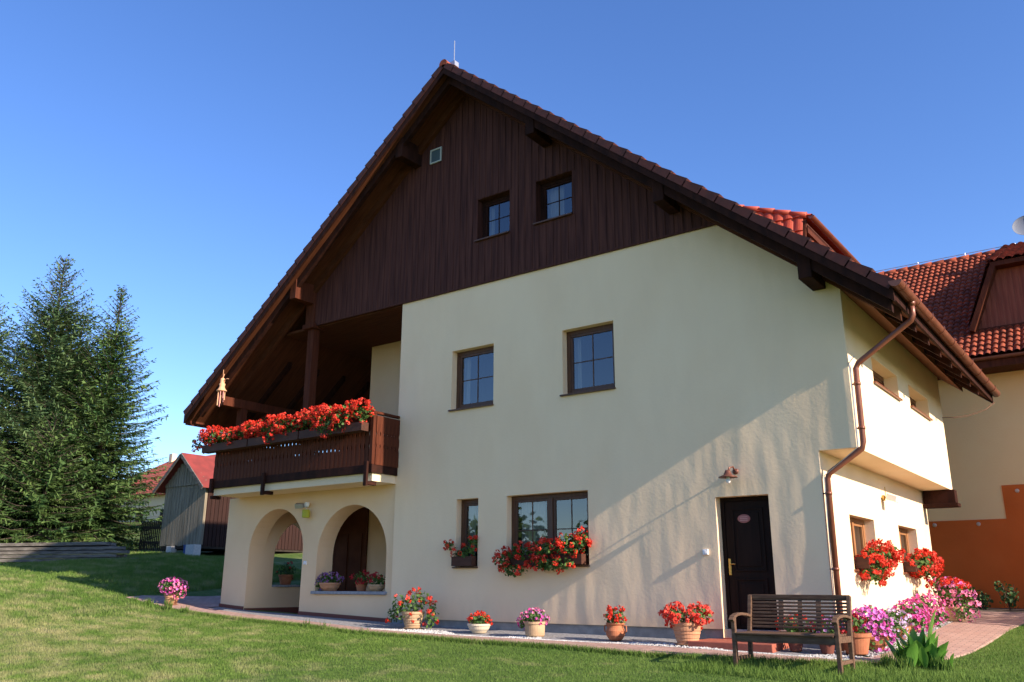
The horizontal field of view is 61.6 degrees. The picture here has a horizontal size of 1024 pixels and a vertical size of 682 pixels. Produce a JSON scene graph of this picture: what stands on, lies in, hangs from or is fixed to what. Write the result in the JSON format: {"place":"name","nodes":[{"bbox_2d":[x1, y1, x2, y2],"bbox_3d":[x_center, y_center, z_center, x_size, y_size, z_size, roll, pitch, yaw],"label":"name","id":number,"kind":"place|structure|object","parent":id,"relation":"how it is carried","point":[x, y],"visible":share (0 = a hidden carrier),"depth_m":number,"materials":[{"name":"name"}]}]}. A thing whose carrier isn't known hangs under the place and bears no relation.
{"place":"outdoors","nodes":[
{"label":"outdoors","id":0,"kind":"place"},
{"bbox_2d":[0,522,1023,681],"bbox_3d":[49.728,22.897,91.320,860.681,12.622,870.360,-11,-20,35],"label":"ground","id":1,"kind":"structure","parent":0,"point":[283,558],"depth_m":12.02,"materials":[{"name":"green plant"}]},
{"bbox_2d":[0,422,47,542],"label":"spruce tree","id":2,"kind":"object","parent":1,"relation":"on","point":[3,441],"visible":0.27,"depth_m":32.70,"materials":[{"name":"green plant"}]},
{"bbox_2d":[0,294,56,519],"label":"spruce tree","id":3,"kind":"object","parent":1,"relation":"on","point":[1,339],"visible":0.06,"depth_m":37.39,"materials":[{"name":"green plant"}]},
{"bbox_2d":[0,410,115,554],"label":"spruce tree","id":4,"kind":"object","parent":1,"relation":"on","point":[40,499],"visible":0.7,"depth_m":32.63,"materials":[{"name":"green plant"}]},
{"bbox_2d":[0,558,137,562],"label":"timber beam","id":5,"kind":"structure","parent":1,"relation":"on","point":[18,560],"depth_m":28.04,"materials":[{"name":"grey wood"}]},
{"bbox_2d":[0,554,119,558],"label":"timber beam","id":6,"kind":"structure","parent":5,"relation":"on","point":[60,556],"depth_m":28.05,"materials":[{"name":"grey wood"}]},
{"bbox_2d":[0,550,129,554],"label":"timber beam","id":7,"kind":"structure","parent":6,"relation":"on","point":[64,552],"depth_m":28.07,"materials":[{"name":"grey wood"}]},
{"bbox_2d":[0,546,125,550],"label":"timber beam","id":8,"kind":"structure","parent":7,"relation":"on","point":[61,548],"depth_m":28.11,"materials":[{"name":"grey wood"}]},
{"bbox_2d":[0,542,109,546],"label":"timber beam","id":9,"kind":"structure","parent":8,"relation":"on","point":[54,544],"depth_m":28.16,"materials":[{"name":"grey wood"}]},
{"bbox_2d":[0,254,148,545],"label":"spruce tree","id":10,"kind":"object","parent":1,"relation":"on","point":[34,366],"visible":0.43,"depth_m":35.77,"materials":[{"name":"green plant"}]},
{"bbox_2d":[1,313,161,548],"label":"spruce tree","id":11,"kind":"object","parent":1,"relation":"on","point":[126,529],"visible":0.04,"depth_m":39.01,"materials":[{"name":"green plant"}]},
{"bbox_2d":[18,285,172,550],"bbox_3d":[-17.246,3.519,36.632,7.410,12.252,6.848,-11,-20,35],"label":"spruce tree","id":12,"kind":"object","parent":1,"relation":"on","point":[110,378],"visible":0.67,"depth_m":35.83,"materials":[{"name":"green plant"}]},
{"bbox_2d":[138,521,165,550],"bbox_3d":[-14.011,7.612,33.542,0.059,1.253,3.200,13,-20,-38],"label":"picket fence","id":13,"kind":"object","parent":1,"relation":"on","point":[150,541],"visible":0.81,"depth_m":33.76,"materials":[{"name":"brown wood"}]},
{"bbox_2d":[112,454,215,522],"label":"house","id":14,"kind":"structure","parent":1,"relation":"on","point":[156,500],"depth_m":59.76,"materials":[{"name":"beige"}]},
{"bbox_2d":[166,546,176,552],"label":"concrete block","id":15,"kind":"structure","parent":1,"relation":"on","point":[169,549],"depth_m":31.37,"materials":[{"name":"grey concrete"}]},
{"bbox_2d":[185,544,200,555],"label":"concrete block","id":16,"kind":"structure","parent":1,"relation":"on","point":[193,549],"depth_m":30.38,"materials":[{"name":"grey concrete"}]},
{"bbox_2d":[152,453,302,552],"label":"garden shed","id":17,"kind":"structure","parent":1,"relation":"on","point":[193,513],"depth_m":31.62,"materials":[{"name":"grey wood"}]},
{"bbox_2d":[131,597,960,670],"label":"long grass","id":18,"kind":"structure","parent":1,"relation":"on","point":[890,661],"depth_m":10.31,"materials":[{"name":"green plant"}]},
{"bbox_2d":[211,607,966,659],"bbox_3d":[0.752,5.775,17.727,14.520,0.400,7.480,-11,-20,35],"label":"gravel bed","id":19,"kind":"object","parent":1,"relation":"on","point":[489,632],"visible":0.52,"depth_m":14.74,"materials":[{"name":"grey gravel"}]},
{"bbox_2d":[385,587,438,628],"bbox_3d":[-1.829,4.876,15.709,1.044,0.739,0.536,-3,-16,10],"label":"flower pot","id":20,"kind":"object","parent":19,"relation":"on","point":[413,618],"visible":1,"depth_m":15.60,"materials":[{"name":"stone"}]},
{"bbox_2d":[466,610,492,632],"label":"flower pot","id":21,"kind":"object","parent":19,"relation":"on","point":[475,624],"visible":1,"depth_m":14.67,"materials":[{"name":"beige"}]},
{"bbox_2d":[516,607,549,636],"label":"flower pot","id":22,"kind":"object","parent":19,"relation":"on","point":[534,626],"visible":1,"depth_m":13.89,"materials":[{"name":"ceramic"}]},
{"bbox_2d":[603,605,626,640],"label":"flower pot","id":23,"kind":"object","parent":19,"relation":"on","point":[615,630],"visible":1,"depth_m":13.03,"materials":[{"name":"ceramic"}]},
{"bbox_2d":[658,601,713,645],"bbox_3d":[2.525,4.089,12.480,0.822,0.623,0.612,-3,-16,12],"label":"flower pot","id":24,"kind":"object","parent":19,"relation":"on","point":[686,629],"visible":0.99,"depth_m":12.33,"materials":[{"name":"ceramic"}]},
{"bbox_2d":[775,614,812,651],"bbox_3d":[3.830,3.960,11.671,0.346,0.488,0.502,9,-18,-27],"label":"flower pot","id":25,"kind":"object","parent":19,"relation":"on","point":[795,647],"visible":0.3,"depth_m":11.58,"materials":[{"name":"brown"}]},
{"bbox_2d":[809,615,846,653],"bbox_3d":[4.181,3.903,11.431,0.554,0.496,0.368,-11,-20,35],"label":"flower pot","id":26,"kind":"object","parent":19,"relation":"on","point":[827,649],"visible":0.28,"depth_m":11.33,"materials":[{"name":"brown ceramic"}]},
{"bbox_2d":[839,613,871,654],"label":"flower pot","id":27,"kind":"object","parent":19,"relation":"on","point":[861,639],"visible":0.6,"depth_m":11.24,"materials":[{"name":"ceramic"}]},
{"bbox_2d":[852,604,895,652],"bbox_3d":[4.962,3.982,11.869,0.620,0.657,0.714,-6,-17,20],"label":"flower pot","id":28,"kind":"object","parent":19,"relation":"on","point":[877,642],"visible":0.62,"depth_m":11.72,"materials":[{"name":"ceramic"}]},
{"bbox_2d":[876,607,912,639],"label":"flower pot","id":29,"kind":"object","parent":19,"relation":"on","point":[897,629],"visible":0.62,"depth_m":12.80,"materials":[{"name":"ceramic"}]},
{"bbox_2d":[891,598,933,632],"bbox_3d":[6.450,4.440,13.879,0.604,0.554,0.869,-4,-17,15],"label":"flower pot","id":30,"kind":"object","parent":19,"relation":"on","point":[918,621],"visible":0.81,"depth_m":13.72,"materials":[{"name":"ceramic"}]},
{"bbox_2d":[906,593,948,627],"bbox_3d":[7.149,4.625,14.729,0.672,0.585,0.892,-11,-20,35],"label":"flower pot","id":31,"kind":"object","parent":19,"relation":"on","point":[940,613],"visible":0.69,"depth_m":14.56,"materials":[{"name":"plant"}]},
{"bbox_2d":[183,41,999,650],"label":"house","id":32,"kind":"structure","parent":1,"relation":"on","point":[511,317],"depth_m":15.76,"materials":[{"name":"beige paint"}]},
{"bbox_2d":[216,370,227,406],"bbox_3d":[-6.819,1.114,20.305,0.332,0.920,0.238,-2,-16,7],"label":"wind chime","id":33,"kind":"object","parent":32,"relation":"hanging from","point":[221,388],"visible":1,"depth_m":20.27,"materials":[{"name":"brown ceramic"}]},
{"bbox_2d":[191,421,257,453],"bbox_3d":[-6.582,2.190,19.648,2.347,0.651,0.532,-11,-20,35],"label":"flower box","id":34,"kind":"object","parent":32,"relation":"attached to","point":[220,435],"visible":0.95,"depth_m":19.53,"materials":[{"name":"brown wood"}]},
{"bbox_2d":[240,412,311,446],"bbox_3d":[-5.143,1.895,18.610,2.225,0.706,0.533,-11,-20,35],"label":"flower box","id":35,"kind":"object","parent":32,"relation":"attached to","point":[276,425],"visible":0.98,"depth_m":18.46,"materials":[{"name":"brown wood"}]},
{"bbox_2d":[275,561,295,584],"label":"flower pot","id":36,"kind":"object","parent":32,"relation":"on","point":[284,579],"visible":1,"depth_m":20.83,"materials":[{"name":"ceramic"}]},
{"bbox_2d":[295,502,309,508],"bbox_3d":[-4.568,3.604,18.788,0.375,0.128,0.200,-6,-17,22],"label":"wall lamp","id":37,"kind":"object","parent":32,"relation":"attached to","point":[300,505],"visible":1,"depth_m":18.76,"materials":[{"name":"white plastic"}]},
{"bbox_2d":[302,506,309,517],"bbox_3d":[-4.476,3.714,18.659,0.170,0.250,0.167,-11,-20,35],"label":"hanging lantern","id":38,"kind":"object","parent":37,"relation":"hanging from","point":[305,513],"visible":1,"depth_m":18.59,"materials":[{"name":"yellow"}]},
{"bbox_2d":[314,571,343,590],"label":"flower pot","id":39,"kind":"object","parent":32,"relation":"on","point":[325,583],"visible":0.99,"depth_m":17.98,"materials":[{"name":"ceramic"}]},
{"bbox_2d":[294,397,374,439],"bbox_3d":[-3.648,1.596,17.524,2.289,0.822,0.587,-11,-20,35],"label":"flower box","id":40,"kind":"object","parent":32,"relation":"attached to","point":[317,414],"visible":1,"depth_m":17.33,"materials":[{"name":"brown wood"}]},
{"bbox_2d":[331,507,368,590],"bbox_3d":[-4.035,5.373,21.256,1.190,2.630,0.060,-11,-20,35],"label":"porch door","id":41,"kind":"structure","parent":32,"relation":"in","point":[351,542],"depth_m":21.24,"materials":[{"name":"brown wood"}]},
{"bbox_2d":[349,570,372,590],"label":"flower pot","id":42,"kind":"object","parent":32,"relation":"on","point":[361,585],"visible":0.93,"depth_m":17.50,"materials":[{"name":"ceramic"}]},
{"bbox_2d":[366,572,385,590],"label":"flower pot","id":43,"kind":"object","parent":32,"relation":"on","point":[379,585],"visible":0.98,"depth_m":17.18,"materials":[{"name":"stone"}]},
{"bbox_2d":[443,535,477,565],"bbox_3d":[-0.957,3.883,15.918,0.786,0.561,0.357,-7,-18,25],"label":"flower box","id":44,"kind":"object","parent":32,"relation":"attached to","point":[463,558],"visible":1,"depth_m":15.80,"materials":[{"name":"brown wood"}]},
{"bbox_2d":[452,499,477,567],"bbox_3d":[-0.529,3.688,16.428,0.730,1.440,1.160,-11,-20,35],"label":"window","id":45,"kind":"structure","parent":32,"relation":"in","point":[472,503],"depth_m":16.34,"materials":[{"name":"brown wood"}]},
{"bbox_2d":[448,346,493,411],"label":"window","id":46,"kind":"structure","parent":32,"relation":"in","point":[479,363],"depth_m":17.35,"materials":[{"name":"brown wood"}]},
{"bbox_2d":[474,194,509,242],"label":"window","id":47,"kind":"structure","parent":32,"relation":"in","point":[496,212],"depth_m":17.80,"materials":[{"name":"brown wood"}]},
{"bbox_2d":[492,526,591,577],"bbox_3d":[0.493,3.639,14.793,2.046,0.845,0.512,-11,-20,35],"label":"flower box","id":48,"kind":"object","parent":32,"relation":"attached to","point":[556,560],"visible":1,"depth_m":14.64,"materials":[{"name":"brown wood"}]},
{"bbox_2d":[504,491,589,567],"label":"window","id":49,"kind":"structure","parent":32,"relation":"in","point":[543,515],"depth_m":15.58,"materials":[{"name":"brown wood"}]},
{"bbox_2d":[533,175,572,225],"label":"window","id":50,"kind":"structure","parent":32,"relation":"in","point":[556,196],"depth_m":16.89,"materials":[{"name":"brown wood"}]},
{"bbox_2d":[560,323,615,396],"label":"window","id":51,"kind":"structure","parent":32,"relation":"in","point":[590,351],"depth_m":16.17,"materials":[{"name":"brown wood"}]},
{"bbox_2d":[703,549,708,554],"bbox_3d":[2.967,3.233,13.159,0.080,0.080,0.052,-11,-20,35],"label":"doorbell","id":52,"kind":"object","parent":32,"relation":"attached to","point":[705,551],"visible":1,"depth_m":13.14,"materials":[{"name":"white plastic"}]},
{"bbox_2d":[718,466,737,482],"bbox_3d":[3.296,2.032,13.050,0.290,0.273,0.365,-11,-20,35],"label":"wall lamp","id":53,"kind":"object","parent":32,"relation":"attached to","point":[727,475],"visible":1,"depth_m":13.00,"materials":[{"name":"orange metal"}]},
{"bbox_2d":[720,495,778,629],"bbox_3d":[3.589,3.383,12.909,0.840,2.060,0.113,-11,-20,35],"label":"door","id":54,"kind":"structure","parent":32,"relation":"in","point":[745,521],"depth_m":12.97,"materials":[{"name":"brown wood"}]},
{"bbox_2d":[849,517,865,570],"bbox_3d":[5.494,3.259,13.749,0.394,0.848,1.470,-11,-20,35],"label":"window","id":55,"kind":"structure","parent":32,"relation":"in","point":[859,523],"depth_m":14.00,"materials":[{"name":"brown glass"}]},
{"bbox_2d":[854,538,905,587],"bbox_3d":[5.759,3.466,13.435,0.664,0.769,1.430,-11,-20,35],"label":"flower box","id":56,"kind":"object","parent":32,"relation":"attached to","point":[876,561],"visible":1,"depth_m":13.16,"materials":[{"name":"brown wood"}]},
{"bbox_2d":[872,370,902,400],"bbox_3d":[6.147,0.659,14.398,0.330,0.448,1.730,-11,-20,35],"label":"window","id":57,"kind":"structure","parent":32,"relation":"in","point":[879,381],"depth_m":14.66,"materials":[{"name":"brown wood"}]},
{"bbox_2d":[881,487,899,502],"bbox_3d":[6.584,2.674,14.949,0.278,0.276,0.200,-11,-20,35],"label":"wall lamp","id":58,"kind":"object","parent":32,"relation":"attached to","point":[892,497],"visible":1,"depth_m":14.85,"materials":[{"name":"gold metal"}]},
{"bbox_2d":[898,528,912,573],"bbox_3d":[7.374,3.932,16.101,0.270,0.858,1.480,-11,-20,35],"label":"window","id":59,"kind":"structure","parent":32,"relation":"in","point":[902,531],"depth_m":16.63,"materials":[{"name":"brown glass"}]},
{"bbox_2d":[910,397,932,420],"bbox_3d":[7.627,1.197,16.333,0.330,0.428,1.680,-11,-20,35],"label":"window","id":60,"kind":"structure","parent":32,"relation":"in","point":[912,402],"depth_m":16.51,"materials":[{"name":"brown wood"}]},
{"bbox_2d":[904,547,943,582],"bbox_3d":[7.605,4.141,15.850,0.605,0.632,1.381,-11,-20,35],"label":"flower box","id":61,"kind":"object","parent":32,"relation":"attached to","point":[924,563],"visible":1,"depth_m":15.62,"materials":[{"name":"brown wood"}]},
{"bbox_2d":[942,402,994,417],"bbox_3d":[9.563,1.436,17.924,1.143,0.358,0.125,0,-16,0],"label":"cable","id":62,"kind":"object","parent":32,"relation":"attached to","point":[970,414],"visible":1,"depth_m":17.86,"materials":[{"name":"brown plastic"}]},
{"bbox_2d":[688,638,788,652],"bbox_3d":[3.228,4.414,12.145,1.240,0.315,0.777,-11,-20,35],"label":"door step","id":63,"kind":"object","parent":1,"relation":"on","point":[766,647],"depth_m":11.88,"materials":[{"name":"brick"}]},
{"bbox_2d":[728,594,855,674],"bbox_3d":[3.387,3.521,10.396,1.305,0.858,0.709,-11,-20,35],"label":"garden bench","id":64,"kind":"object","parent":1,"relation":"on","point":[836,638],"visible":0.94,"depth_m":10.48,"materials":[{"name":"brown wood"}]},
{"bbox_2d":[884,609,953,667],"bbox_3d":[5.023,3.655,10.531,0.591,0.734,0.723,7,-17,-22],"label":"leafy plant","id":65,"kind":"object","parent":1,"relation":"on","point":[922,648],"visible":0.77,"depth_m":10.41,"materials":[{"name":"green plant"}]},
{"bbox_2d":[876,241,1023,608],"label":"house","id":66,"kind":"structure","parent":1,"relation":"on","point":[973,304],"depth_m":20.17,"materials":[{"name":"beige paint"}]},
{"bbox_2d":[1012,216,1023,234],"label":"satellite dish","id":67,"kind":"object","parent":66,"relation":"on","point":[1018,226],"visible":1,"depth_m":23.84,"materials":[{"name":"silver metal"}]},
{"bbox_2d":[941,606,1023,612],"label":"planting bed","id":68,"kind":"object","parent":1,"relation":"on","point":[1021,610],"visible":0.43,"depth_m":18.67,"materials":[{"name":"soil"}]},
{"bbox_2d":[969,587,993,609],"bbox_3d":[10.271,5.646,18.810,0.451,0.484,0.407,3,-16,-9],"label":"rose bush","id":69,"kind":"object","parent":68,"relation":"on","point":[983,597],"visible":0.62,"depth_m":18.74,"materials":[{"name":"green plant"}]},
{"bbox_2d":[994,581,1018,610],"bbox_3d":[10.638,5.474,18.433,0.455,0.628,0.408,-3,-16,11],"label":"rose bush","id":70,"kind":"object","parent":68,"relation":"on","point":[1010,597],"visible":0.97,"depth_m":18.41,"materials":[{"name":"green plant"}]},
{"bbox_2d":[0,0,1023,481],"label":"sky","id":71,"kind":"structure","parent":0,"point":[185,154],"materials":[{"name":"blue"}]},
{"bbox_2d":[125,595,1023,664],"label":"path","id":72,"kind":"structure","parent":0,"point":[963,638],"depth_m":13.88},
{"bbox_2d":[158,576,188,604],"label":"flower pot","id":73,"kind":"object","parent":72,"relation":"on","point":[175,594],"visible":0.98,"depth_m":19.67,"materials":[{"name":"ceramic"}]},
{"bbox_2d":[925,576,981,622],"bbox_3d":[7.976,4.653,15.453,0.722,0.815,0.939,11,-19,-33],"label":"flower pot","id":74,"kind":"object","parent":72,"relation":"on","point":[956,611],"visible":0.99,"depth_m":15.32,"materials":[{"name":"stone"}]},
{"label":"timber beam","id":75,"kind":"object","parent":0,"visible":0},
{"bbox_2d":[31,554,126,558],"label":"timber beam","id":76,"kind":"structure","parent":75,"relation":"on","point":[122,555],"depth_m":28.35,"materials":[{"name":"grey wood"}]},
{"bbox_2d":[0,550,96,551],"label":"timber beam","id":77,"kind":"structure","parent":76,"relation":"on","point":[67,550],"depth_m":28.35,"materials":[{"name":"grey wood"}]},
{"bbox_2d":[0,546,105,547],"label":"timber beam","id":78,"kind":"structure","parent":77,"relation":"on","point":[76,546],"depth_m":28.38,"materials":[{"name":"grey wood"}]},
{"bbox_2d":[27,543,115,546],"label":"timber beam","id":79,"kind":"structure","parent":78,"relation":"on","point":[112,544],"depth_m":28.42,"materials":[{"name":"grey wood"}]}
]}

